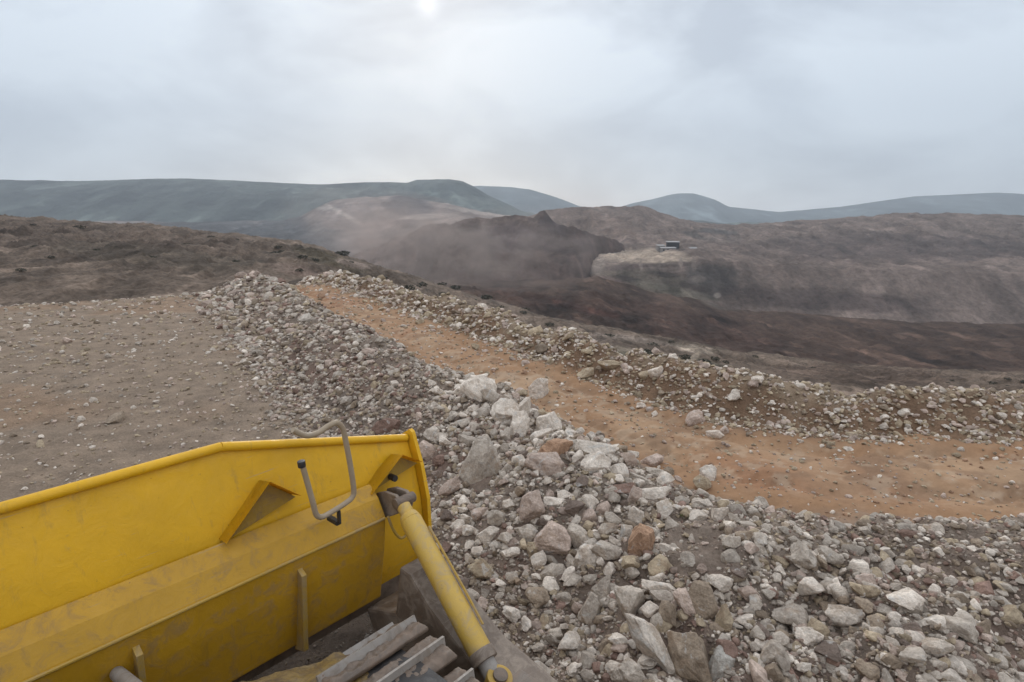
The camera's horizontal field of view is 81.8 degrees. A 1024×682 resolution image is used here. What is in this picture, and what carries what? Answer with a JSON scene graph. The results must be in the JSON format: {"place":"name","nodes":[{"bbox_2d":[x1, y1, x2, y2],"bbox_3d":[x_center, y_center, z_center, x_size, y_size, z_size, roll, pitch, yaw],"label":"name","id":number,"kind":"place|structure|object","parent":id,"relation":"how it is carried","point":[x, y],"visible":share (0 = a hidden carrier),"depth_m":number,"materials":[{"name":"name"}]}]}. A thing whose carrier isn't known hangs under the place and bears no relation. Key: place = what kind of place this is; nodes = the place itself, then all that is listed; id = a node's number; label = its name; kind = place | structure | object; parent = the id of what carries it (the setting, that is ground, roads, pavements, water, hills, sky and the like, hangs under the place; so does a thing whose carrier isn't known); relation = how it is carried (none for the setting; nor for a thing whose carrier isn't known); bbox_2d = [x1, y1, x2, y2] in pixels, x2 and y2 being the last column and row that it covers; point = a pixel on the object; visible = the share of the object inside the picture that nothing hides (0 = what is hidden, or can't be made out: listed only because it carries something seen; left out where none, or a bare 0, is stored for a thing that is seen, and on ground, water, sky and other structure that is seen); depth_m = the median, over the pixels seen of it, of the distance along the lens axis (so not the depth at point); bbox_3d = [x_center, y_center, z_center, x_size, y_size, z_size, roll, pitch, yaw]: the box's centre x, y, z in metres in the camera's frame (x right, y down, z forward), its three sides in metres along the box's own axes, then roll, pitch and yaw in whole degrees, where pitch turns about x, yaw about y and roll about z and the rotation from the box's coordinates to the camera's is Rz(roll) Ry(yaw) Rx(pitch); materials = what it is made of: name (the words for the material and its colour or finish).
{"place":"outdoors","nodes":[
{"label":"outdoors","id":0,"kind":"place"},
{"bbox_2d":[94,195,510,256],"bbox_3d":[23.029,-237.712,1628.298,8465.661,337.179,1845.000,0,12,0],"label":"bare hills","id":1,"kind":"structure","parent":0,"point":[352,226],"depth_m":1452.56,"materials":[{"name":"grey soil"}]},
{"bbox_2d":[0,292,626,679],"bbox_3d":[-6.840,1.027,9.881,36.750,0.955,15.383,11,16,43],"label":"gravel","id":2,"kind":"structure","parent":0,"point":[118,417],"depth_m":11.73,"materials":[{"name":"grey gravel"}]},
{"bbox_2d":[0,178,759,224],"bbox_3d":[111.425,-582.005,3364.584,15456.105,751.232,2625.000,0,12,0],"label":"flat topped mountain","id":3,"kind":"structure","parent":0,"point":[180,200],"depth_m":2864.16,"materials":[{"name":"grey stone"}]},
{"bbox_2d":[351,210,624,281],"bbox_3d":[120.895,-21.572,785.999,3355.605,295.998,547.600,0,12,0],"label":"landslide scarp","id":4,"kind":"structure","parent":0,"point":[541,245],"depth_m":591.79,"materials":[{"name":"grey soil"}]},
{"bbox_2d":[0,276,1023,681],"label":"rubble ground","id":5,"kind":"structure","parent":0,"point":[122,444],"depth_m":8.59,"materials":[{"name":"soil"}]},
{"bbox_2d":[0,420,557,681],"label":"bulldozer","id":6,"kind":"object","parent":5,"relation":"on","point":[239,561],"visible":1,"depth_m":3.04,"materials":[{"name":"yellow paint"}]},
{"bbox_2d":[371,418,400,434],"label":"rock","id":7,"kind":"object","parent":5,"relation":"on","point":[386,425],"visible":0.98,"depth_m":8.17,"materials":[{"name":"stone"}]},
{"bbox_2d":[419,440,436,460],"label":"rock","id":8,"kind":"object","parent":5,"relation":"on","point":[427,450],"visible":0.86,"depth_m":7.03,"materials":[{"name":"stone"}]},
{"bbox_2d":[438,476,460,495],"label":"rock","id":9,"kind":"object","parent":5,"relation":"on","point":[450,486],"visible":0.97,"depth_m":6.08,"materials":[{"name":"stone"}]},
{"bbox_2d":[471,507,487,520],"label":"rock","id":10,"kind":"object","parent":5,"relation":"on","point":[477,514],"visible":0.99,"depth_m":5.36,"materials":[{"name":"stone"}]},
{"bbox_2d":[459,434,500,484],"bbox_3d":[-0.331,1.315,6.158,0.436,0.699,0.349,6,0,0],"label":"boulder","id":11,"kind":"object","parent":5,"relation":"on","point":[481,462],"visible":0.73,"depth_m":6.04,"materials":[{"name":"stone"}]},
{"bbox_2d":[467,558,493,578],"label":"rock","id":12,"kind":"object","parent":5,"relation":"on","point":[481,568],"visible":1,"depth_m":4.77,"materials":[{"name":"stone"}]},
{"bbox_2d":[476,526,499,545],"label":"rock","id":13,"kind":"object","parent":5,"relation":"on","point":[486,535],"visible":0.83,"depth_m":5.10,"materials":[{"name":"stone"}]},
{"bbox_2d":[480,389,501,402],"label":"rock","id":14,"kind":"object","parent":5,"relation":"on","point":[491,396],"visible":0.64,"depth_m":7.73,"materials":[{"name":"stone"}]},
{"bbox_2d":[487,510,504,525],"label":"rock","id":15,"kind":"object","parent":5,"relation":"on","point":[495,517],"visible":0.88,"depth_m":5.20,"materials":[{"name":"stone"}]},
{"bbox_2d":[490,398,518,422],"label":"boulder","id":16,"kind":"object","parent":5,"relation":"on","point":[503,409],"visible":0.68,"depth_m":7.10,"materials":[{"name":"stone"}]},
{"bbox_2d":[510,410,529,436],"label":"rock","id":17,"kind":"object","parent":5,"relation":"on","point":[520,421],"visible":0.76,"depth_m":6.79,"materials":[{"name":"stone"}]},
{"bbox_2d":[518,396,530,415],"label":"rock","id":18,"kind":"object","parent":5,"relation":"on","point":[524,404],"visible":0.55,"depth_m":7.11,"materials":[{"name":"stone"}]},
{"bbox_2d":[514,524,538,541],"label":"rock","id":19,"kind":"object","parent":5,"relation":"on","point":[528,532],"visible":0.77,"depth_m":5.03,"materials":[{"name":"stone"}]},
{"bbox_2d":[519,490,544,522],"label":"boulder","id":20,"kind":"object","parent":5,"relation":"on","point":[531,506],"visible":0.91,"depth_m":5.21,"materials":[{"name":"stone"}]},
{"bbox_2d":[525,587,549,608],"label":"rock","id":21,"kind":"object","parent":5,"relation":"on","point":[537,597],"visible":0.91,"depth_m":4.40,"materials":[{"name":"stone"}]},
{"bbox_2d":[530,550,546,567],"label":"rock","id":22,"kind":"object","parent":5,"relation":"on","point":[538,558],"visible":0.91,"depth_m":4.75,"materials":[{"name":"stone"}]},
{"bbox_2d":[530,428,553,441],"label":"rock","id":23,"kind":"object","parent":5,"relation":"on","point":[539,434],"visible":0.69,"depth_m":6.63,"materials":[{"name":"stone"}]},
{"bbox_2d":[524,452,564,475],"bbox_3d":[0.312,1.239,5.731,0.390,0.305,0.238,5,13,22],"label":"boulder","id":24,"kind":"object","parent":5,"relation":"on","point":[546,463],"visible":0.74,"depth_m":5.65,"materials":[{"name":"stone"}]},
{"bbox_2d":[536,411,561,431],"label":"boulder","id":25,"kind":"object","parent":5,"relation":"on","point":[552,420],"visible":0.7,"depth_m":6.90,"materials":[{"name":"stone"}]},
{"bbox_2d":[534,520,571,554],"bbox_3d":[0.339,1.641,4.891,0.337,0.295,0.230,6,13,25],"label":"boulder","id":26,"kind":"object","parent":5,"relation":"on","point":[551,537],"visible":0.94,"depth_m":4.82,"materials":[{"name":"stone"}]},
{"bbox_2d":[540,563,565,578],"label":"rock","id":27,"kind":"object","parent":5,"relation":"on","point":[554,570],"visible":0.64,"depth_m":4.65,"materials":[{"name":"stone"}]},
{"bbox_2d":[543,496,565,505],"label":"rock","id":28,"kind":"object","parent":5,"relation":"on","point":[548,500],"visible":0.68,"depth_m":5.33,"materials":[{"name":"stone"}]},
{"bbox_2d":[538,438,572,455],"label":"rock","id":29,"kind":"object","parent":5,"relation":"on","point":[560,446],"visible":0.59,"depth_m":5.88,"materials":[{"name":"stone"}]},
{"bbox_2d":[564,500,584,516],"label":"rock","id":30,"kind":"object","parent":5,"relation":"on","point":[573,507],"visible":0.98,"depth_m":5.18,"materials":[{"name":"stone"}]},
{"bbox_2d":[567,523,587,548],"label":"rock","id":31,"kind":"object","parent":5,"relation":"on","point":[578,535],"visible":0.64,"depth_m":4.87,"materials":[{"name":"stone"}]},
{"bbox_2d":[573,543,595,567],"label":"rock","id":32,"kind":"object","parent":5,"relation":"on","point":[585,554],"visible":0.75,"depth_m":4.55,"materials":[{"name":"stone"}]},
{"bbox_2d":[578,591,600,624],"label":"rock","id":33,"kind":"object","parent":5,"relation":"on","point":[589,611],"visible":0.73,"depth_m":4.13,"materials":[{"name":"stone"}]},
{"bbox_2d":[582,507,597,521],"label":"rock","id":34,"kind":"object","parent":5,"relation":"on","point":[589,514],"visible":0.65,"depth_m":5.11,"materials":[{"name":"stone"}]},
{"bbox_2d":[574,440,616,454],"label":"rock","id":35,"kind":"object","parent":5,"relation":"on","point":[588,446],"visible":0.84,"depth_m":5.86,"materials":[{"name":"stone"}]},
{"bbox_2d":[580,451,611,473],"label":"rock","id":36,"kind":"object","parent":5,"relation":"on","point":[594,462],"visible":0.76,"depth_m":5.65,"materials":[{"name":"stone"}]},
{"bbox_2d":[590,575,610,598],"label":"rock","id":37,"kind":"object","parent":5,"relation":"on","point":[601,588],"visible":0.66,"depth_m":4.30,"materials":[{"name":"stone"}]},
{"bbox_2d":[589,540,621,559],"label":"rock","id":38,"kind":"object","parent":5,"relation":"on","point":[604,550],"visible":0.97,"depth_m":4.55,"materials":[{"name":"stone"}]},
{"bbox_2d":[189,271,1023,681],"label":"rubble","id":39,"kind":"object","parent":5,"relation":"on","point":[211,305],"visible":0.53,"depth_m":5.47,"materials":[{"name":"stone"}]},
{"bbox_2d":[502,605,520,622],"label":"rock","id":40,"kind":"object","parent":39,"relation":"on","point":[512,614],"visible":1,"depth_m":4.29,"materials":[{"name":"stone"}]},
{"bbox_2d":[558,631,580,649],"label":"rock","id":41,"kind":"object","parent":39,"relation":"on","point":[571,640],"visible":0.98,"depth_m":3.92,"materials":[{"name":"stone"}]},
{"bbox_2d":[771,603,808,624],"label":"rock","id":42,"kind":"object","parent":39,"relation":"on","point":[790,614],"visible":0.87,"depth_m":3.78,"materials":[{"name":"stone"}]},
{"bbox_2d":[790,539,816,568],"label":"rock","id":43,"kind":"object","parent":39,"relation":"on","point":[803,555],"visible":1,"depth_m":4.14,"materials":[{"name":"stone"}]},
{"bbox_2d":[794,626,823,645],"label":"rock","id":44,"kind":"object","parent":39,"relation":"on","point":[809,635],"visible":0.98,"depth_m":3.56,"materials":[{"name":"stone"}]},
{"bbox_2d":[604,511,621,524],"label":"rock","id":45,"kind":"object","parent":5,"relation":"on","point":[611,517],"visible":0.71,"depth_m":5.06,"materials":[{"name":"stone"}]},
{"bbox_2d":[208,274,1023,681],"bbox_3d":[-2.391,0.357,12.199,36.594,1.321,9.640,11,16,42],"label":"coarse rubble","id":46,"kind":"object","parent":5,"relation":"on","point":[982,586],"visible":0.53,"depth_m":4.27,"materials":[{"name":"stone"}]},
{"bbox_2d":[598,523,618,534],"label":"rock","id":47,"kind":"object","parent":46,"relation":"on","point":[607,528],"visible":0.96,"depth_m":4.74,"materials":[{"name":"stone"}]},
{"bbox_2d":[656,499,672,519],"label":"rock","id":48,"kind":"object","parent":46,"relation":"on","point":[664,508],"visible":1,"depth_m":5.10,"materials":[{"name":"stone"}]},
{"bbox_2d":[748,594,762,610],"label":"rock","id":49,"kind":"object","parent":46,"relation":"on","point":[755,602],"visible":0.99,"depth_m":3.86,"materials":[{"name":"stone"}]},
{"bbox_2d":[760,639,786,664],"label":"rock","id":50,"kind":"object","parent":46,"relation":"on","point":[771,649],"visible":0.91,"depth_m":3.47,"materials":[{"name":"stone"}]},
{"bbox_2d":[855,573,876,584],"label":"rock","id":51,"kind":"object","parent":46,"relation":"on","point":[866,577],"visible":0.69,"depth_m":3.91,"materials":[{"name":"stone"}]},
{"bbox_2d":[853,662,879,681],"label":"rock","id":52,"kind":"object","parent":46,"relation":"on","point":[869,670],"visible":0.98,"depth_m":3.27,"materials":[{"name":"stone"}]},
{"bbox_2d":[608,632,627,644],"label":"rock","id":53,"kind":"object","parent":5,"relation":"on","point":[616,638],"visible":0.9,"depth_m":3.75,"materials":[{"name":"stone"}]},
{"bbox_2d":[607,482,633,494],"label":"rock","id":54,"kind":"object","parent":5,"relation":"on","point":[625,488],"visible":0.61,"depth_m":5.37,"materials":[{"name":"stone"}]},
{"bbox_2d":[619,452,636,466],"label":"rock","id":55,"kind":"object","parent":5,"relation":"on","point":[630,459],"visible":0.96,"depth_m":5.95,"materials":[{"name":"stone"}]},
{"bbox_2d":[610,657,646,681],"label":"rock","id":56,"kind":"object","parent":5,"relation":"on","point":[628,670],"visible":0.94,"depth_m":3.47,"materials":[{"name":"stone"}]},
{"bbox_2d":[614,585,644,617],"bbox_3d":[0.804,1.838,4.037,0.194,0.357,0.168,-7,14,-31],"label":"boulder","id":57,"kind":"object","parent":5,"relation":"on","point":[630,599],"visible":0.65,"depth_m":3.97,"materials":[{"name":"stone"}]},
{"bbox_2d":[627,485,642,503],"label":"rock","id":58,"kind":"object","parent":5,"relation":"on","point":[635,493],"visible":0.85,"depth_m":5.25,"materials":[{"name":"stone"}]},
{"bbox_2d":[628,506,643,524],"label":"rock","id":59,"kind":"object","parent":5,"relation":"on","point":[635,515],"visible":0.73,"depth_m":5.05,"materials":[{"name":"stone"}]},
{"bbox_2d":[627,523,654,555],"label":"rock","id":60,"kind":"object","parent":5,"relation":"on","point":[641,538],"visible":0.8,"depth_m":4.51,"materials":[{"name":"stone"}]},
{"bbox_2d":[624,612,674,673],"bbox_3d":[0.850,1.865,3.622,0.165,0.500,0.192,-27,0,0],"label":"boulder","id":61,"kind":"object","parent":5,"relation":"on","point":[647,638],"visible":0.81,"depth_m":3.57,"materials":[{"name":"stone"}]},
{"bbox_2d":[640,601,658,617],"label":"rock","id":62,"kind":"object","parent":5,"relation":"on","point":[648,609],"visible":0.97,"depth_m":3.88,"materials":[{"name":"stone"}]},
{"bbox_2d":[640,453,663,466],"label":"rock","id":63,"kind":"object","parent":5,"relation":"on","point":[654,460],"visible":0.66,"depth_m":6.91,"materials":[{"name":"stone"}]},
{"bbox_2d":[642,486,670,499],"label":"rock","id":64,"kind":"object","parent":5,"relation":"on","point":[652,493],"visible":0.57,"depth_m":5.37,"materials":[{"name":"stone"}]},
{"bbox_2d":[647,554,669,575],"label":"rock","id":65,"kind":"object","parent":5,"relation":"on","point":[659,563],"visible":0.92,"depth_m":4.27,"materials":[{"name":"stone"}]},
{"bbox_2d":[641,579,675,591],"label":"rock","id":66,"kind":"object","parent":5,"relation":"on","point":[648,585],"visible":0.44,"depth_m":4.03,"materials":[{"name":"stone"}]},
{"bbox_2d":[656,471,674,486],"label":"rock","id":67,"kind":"object","parent":5,"relation":"on","point":[665,477],"visible":0.95,"depth_m":5.77,"materials":[{"name":"stone"}]},
{"bbox_2d":[658,600,675,627],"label":"rock","id":68,"kind":"object","parent":5,"relation":"on","point":[667,610],"visible":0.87,"depth_m":3.80,"materials":[{"name":"stone"}]},
{"bbox_2d":[673,587,695,614],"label":"rock","id":69,"kind":"object","parent":5,"relation":"on","point":[682,598],"visible":0.94,"depth_m":3.84,"materials":[{"name":"stone"}]},
{"bbox_2d":[667,630,712,681],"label":"boulder","id":70,"kind":"object","parent":5,"relation":"on","point":[687,651],"visible":0.9,"depth_m":3.54,"materials":[{"name":"stone"}]},
{"bbox_2d":[689,509,707,521],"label":"rock","id":71,"kind":"object","parent":5,"relation":"on","point":[697,515],"visible":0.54,"depth_m":5.07,"materials":[{"name":"stone"}]},
{"bbox_2d":[688,580,717,620],"bbox_3d":[1.255,1.742,3.921,0.200,0.242,0.176,-3,12,-12],"label":"boulder","id":72,"kind":"object","parent":5,"relation":"on","point":[703,599],"visible":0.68,"depth_m":3.89,"materials":[{"name":"stone"}]},
{"bbox_2d":[711,507,728,520],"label":"rock","id":73,"kind":"object","parent":5,"relation":"on","point":[721,513],"visible":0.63,"depth_m":4.94,"materials":[{"name":"stone"}]},
{"bbox_2d":[708,574,733,592],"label":"rock","id":74,"kind":"object","parent":5,"relation":"on","point":[721,583],"visible":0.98,"depth_m":3.97,"materials":[{"name":"stone"}]},
{"bbox_2d":[709,645,735,680],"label":"boulder","id":75,"kind":"object","parent":5,"relation":"on","point":[720,661],"visible":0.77,"depth_m":3.52,"materials":[{"name":"stone"}]},
{"bbox_2d":[714,603,733,632],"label":"rock","id":76,"kind":"object","parent":5,"relation":"on","point":[724,619],"visible":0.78,"depth_m":3.73,"materials":[{"name":"stone"}]},
{"bbox_2d":[425,382,1023,681],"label":"pile rubble","id":77,"kind":"object","parent":5,"relation":"on","point":[630,565],"visible":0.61,"depth_m":4.09,"materials":[{"name":"stone"}]},
{"bbox_2d":[452,375,496,401],"bbox_3d":[-0.485,0.627,8.034,0.615,0.357,0.375,14,0,0],"label":"boulder","id":78,"kind":"object","parent":77,"relation":"on","point":[471,387],"visible":0.77,"depth_m":7.93,"materials":[{"name":"stone"}]},
{"bbox_2d":[610,463,628,477],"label":"rock","id":79,"kind":"object","parent":77,"relation":"on","point":[620,468],"visible":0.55,"depth_m":5.73,"materials":[{"name":"stone"}]},
{"bbox_2d":[753,532,768,545],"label":"rock","id":80,"kind":"object","parent":77,"relation":"on","point":[759,538],"visible":0.91,"depth_m":4.31,"materials":[{"name":"stone"}]},
{"bbox_2d":[817,546,843,564],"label":"rock","id":81,"kind":"object","parent":77,"relation":"on","point":[832,557],"visible":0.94,"depth_m":4.16,"materials":[{"name":"stone"}]},
{"bbox_2d":[825,604,864,626],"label":"rock","id":82,"kind":"object","parent":77,"relation":"on","point":[841,615],"visible":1,"depth_m":3.69,"materials":[{"name":"stone"}]},
{"bbox_2d":[886,587,924,609],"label":"rock","id":83,"kind":"object","parent":77,"relation":"on","point":[908,598],"visible":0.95,"depth_m":3.68,"materials":[{"name":"stone"}]},
{"bbox_2d":[898,646,926,662],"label":"rock","id":84,"kind":"object","parent":77,"relation":"on","point":[909,654],"visible":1,"depth_m":3.21,"materials":[{"name":"stone"}]},
{"bbox_2d":[722,536,740,547],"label":"rock","id":85,"kind":"object","parent":5,"relation":"on","point":[731,541],"visible":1,"depth_m":4.25,"materials":[{"name":"stone"}]},
{"bbox_2d":[796,577,824,595],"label":"rock","id":86,"kind":"object","parent":5,"relation":"on","point":[809,585],"visible":1,"depth_m":3.98,"materials":[{"name":"stone"}]},
{"bbox_2d":[814,641,841,661],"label":"rock","id":87,"kind":"object","parent":5,"relation":"on","point":[829,649],"visible":0.97,"depth_m":3.44,"materials":[{"name":"stone"}]},
{"bbox_2d":[854,596,873,613],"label":"rock","id":88,"kind":"object","parent":5,"relation":"on","point":[865,605],"visible":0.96,"depth_m":3.74,"materials":[{"name":"stone"}]},
{"bbox_2d":[866,614,885,629],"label":"rock","id":89,"kind":"object","parent":5,"relation":"on","point":[874,620],"visible":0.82,"depth_m":3.53,"materials":[{"name":"stone"}]},
{"bbox_2d":[921,637,954,656],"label":"rock","id":90,"kind":"object","parent":5,"relation":"on","point":[935,647],"visible":1,"depth_m":3.27,"materials":[{"name":"stone"}]},
{"bbox_2d":[940,614,978,643],"bbox_3d":[2.649,1.706,3.515,0.141,0.113,0.208,-5,13,-22],"label":"rock","id":91,"kind":"object","parent":5,"relation":"on","point":[965,630],"visible":0.88,"depth_m":3.47,"materials":[{"name":"stone"}]},
{"bbox_2d":[0,214,1023,396],"bbox_3d":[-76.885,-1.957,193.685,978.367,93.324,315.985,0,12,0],"label":"hillside","id":92,"kind":"structure","parent":0,"point":[121,263],"depth_m":138.83,"materials":[{"name":"soil"}]},
{"bbox_2d":[0,0,1023,211],"label":"sky","id":93,"kind":"structure","parent":0,"point":[767,105],"materials":[{"name":"grey"}]},
{"bbox_2d":[294,282,1023,525],"bbox_3d":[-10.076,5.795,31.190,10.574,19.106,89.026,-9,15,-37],"label":"dirt road","id":94,"kind":"structure","parent":0,"point":[797,499],"depth_m":7.34,"materials":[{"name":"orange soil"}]},
{"bbox_2d":[528,378,548,398],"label":"boulder","id":95,"kind":"object","parent":94,"relation":"on","point":[537,388],"visible":0.98,"depth_m":9.63,"materials":[{"name":"stone"}]},
{"bbox_2d":[577,367,593,378],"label":"rock","id":96,"kind":"object","parent":94,"relation":"on","point":[585,373],"visible":0.91,"depth_m":10.82,"materials":[{"name":"stone"}]},
{"bbox_2d":[685,409,704,425],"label":"rock","id":97,"kind":"object","parent":94,"relation":"on","point":[693,417],"visible":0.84,"depth_m":8.40,"materials":[{"name":"stone"}]},
{"bbox_2d":[693,475,711,490],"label":"rock","id":98,"kind":"object","parent":94,"relation":"on","point":[702,482],"visible":0.93,"depth_m":6.29,"materials":[{"name":"stone"}]},
{"bbox_2d":[699,464,716,480],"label":"rock","id":99,"kind":"object","parent":94,"relation":"on","point":[709,472],"visible":0.76,"depth_m":6.55,"materials":[{"name":"stone"}]},
{"bbox_2d":[301,273,1023,442],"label":"earth berm","id":100,"kind":"structure","parent":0,"point":[970,414],"depth_m":8.70,"materials":[{"name":"soil"}]},
{"bbox_2d":[597,360,620,370],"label":"rock","id":101,"kind":"object","parent":100,"relation":"on","point":[607,365],"visible":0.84,"depth_m":10.71,"materials":[{"name":"stone"}]},
{"bbox_2d":[296,269,1023,450],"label":"berm stone","id":102,"kind":"object","parent":100,"relation":"on","point":[542,348],"visible":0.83,"depth_m":8.89,"materials":[{"name":"stone"}]},
{"bbox_2d":[426,276,1023,371],"bbox_3d":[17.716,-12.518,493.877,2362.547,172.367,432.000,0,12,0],"label":"valley floor","id":103,"kind":"structure","parent":0,"point":[600,301],"depth_m":428.52,"materials":[{"name":"brown soil"}]},
{"bbox_2d":[474,186,1023,223],"bbox_3d":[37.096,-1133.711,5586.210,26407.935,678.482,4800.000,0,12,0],"label":"mountains","id":104,"kind":"structure","parent":0,"point":[688,206],"depth_m":5381.14,"materials":[{"name":"grey stone"}]},
{"bbox_2d":[528,205,1023,323],"bbox_3d":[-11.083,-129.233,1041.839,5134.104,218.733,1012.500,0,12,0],"label":"landslide terrace","id":105,"kind":"structure","parent":0,"point":[917,267],"depth_m":650.94,"materials":[{"name":"grey soil"}]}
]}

